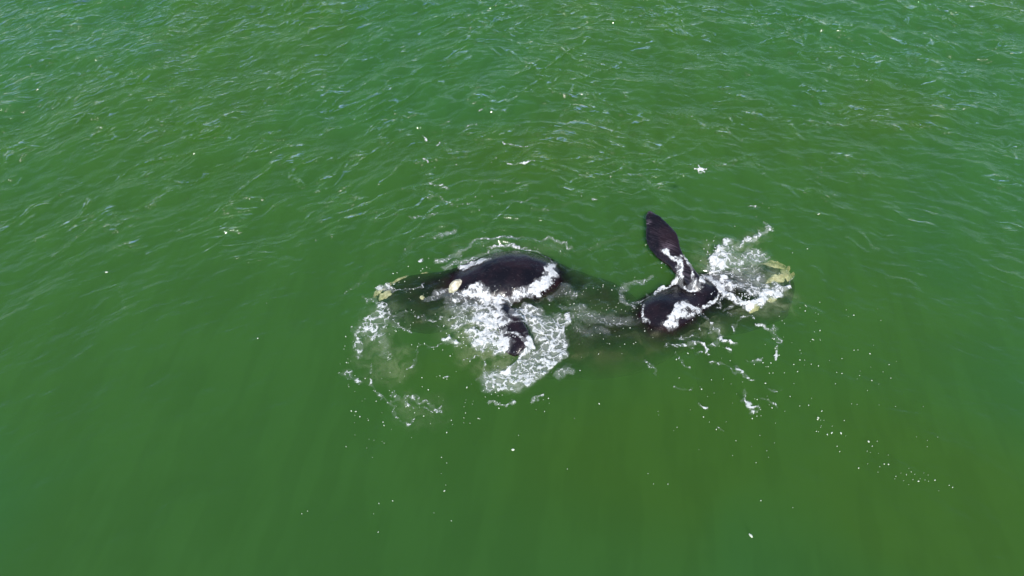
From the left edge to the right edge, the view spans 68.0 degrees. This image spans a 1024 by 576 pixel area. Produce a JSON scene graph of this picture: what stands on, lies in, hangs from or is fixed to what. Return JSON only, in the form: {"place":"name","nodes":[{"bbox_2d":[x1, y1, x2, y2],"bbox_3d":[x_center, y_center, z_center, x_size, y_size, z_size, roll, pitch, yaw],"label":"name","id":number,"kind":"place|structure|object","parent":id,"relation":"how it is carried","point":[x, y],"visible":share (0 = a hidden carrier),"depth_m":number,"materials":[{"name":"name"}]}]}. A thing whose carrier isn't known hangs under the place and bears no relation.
{"place":"outdoors","nodes":[
{"label":"outdoors","id":0,"kind":"place"},
{"bbox_2d":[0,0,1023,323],"bbox_3d":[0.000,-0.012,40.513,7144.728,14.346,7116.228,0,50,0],"label":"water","id":1,"kind":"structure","parent":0,"point":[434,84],"depth_m":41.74,"materials":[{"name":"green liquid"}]},
{"bbox_2d":[339,301,485,425],"bbox_3d":[-3.817,2.627,29.300,5.715,0.241,6.300,0,50,0],"label":"sea foam","id":2,"kind":"object","parent":1,"relation":"on","point":[372,331],"visible":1,"depth_m":30.18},
{"bbox_2d":[375,233,576,404],"bbox_3d":[-1.462,0.728,30.708,8.775,0.610,9.270,0,50,0],"label":"sea foam","id":3,"kind":"object","parent":1,"relation":"on","point":[485,299],"visible":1,"depth_m":30.23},
{"bbox_2d":[105,125,952,537],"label":"foam flecks","id":4,"kind":"object","parent":1,"relation":"on","point":[633,343],"visible":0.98,"depth_m":29.03,"materials":[{"name":"white liquid"}]},
{"bbox_2d":[373,247,695,376],"bbox_3d":[1.893,1.061,32.872,14.693,4.462,7.751,16,52,13],"label":"whale","id":5,"kind":"object","parent":1,"relation":"on","point":[503,271],"visible":0.76,"depth_m":31.61},
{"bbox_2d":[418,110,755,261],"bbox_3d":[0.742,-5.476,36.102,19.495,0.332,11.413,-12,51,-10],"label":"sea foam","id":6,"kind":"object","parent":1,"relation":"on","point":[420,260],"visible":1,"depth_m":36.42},
{"bbox_2d":[443,247,769,380],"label":"spray droplets","id":7,"kind":"object","parent":1,"relation":"on","point":[561,282],"visible":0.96,"depth_m":30.59},
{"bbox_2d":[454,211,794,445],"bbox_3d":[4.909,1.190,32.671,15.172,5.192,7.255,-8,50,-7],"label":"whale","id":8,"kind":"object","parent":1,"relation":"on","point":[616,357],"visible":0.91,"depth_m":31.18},
{"bbox_2d":[561,225,792,327],"bbox_3d":[7.242,-0.063,31.175,11.187,0.872,4.289,-19,53,-16],"label":"sea foam","id":9,"kind":"object","parent":1,"relation":"on","point":[749,304],"visible":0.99,"depth_m":31.47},
{"bbox_2d":[646,315,781,427],"bbox_3d":[7.835,2.802,29.151,5.715,0.240,6.210,0,50,0],"label":"sea foam","id":10,"kind":"object","parent":1,"relation":"on","point":[749,404],"visible":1,"depth_m":29.55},
{"bbox_2d":[0,0,1023,575],"label":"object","id":11,"kind":"structure","parent":0,"point":[176,439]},
{"bbox_2d":[692,165,706,172],"bbox_3d":[6.802,-4.286,27.400,0.534,0.169,0.368,30,56,23],"label":"drone","id":12,"kind":"object","parent":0,"point":[700,169],"visible":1,"depth_m":27.31,"materials":[{"name":"white plastic"}]}
]}

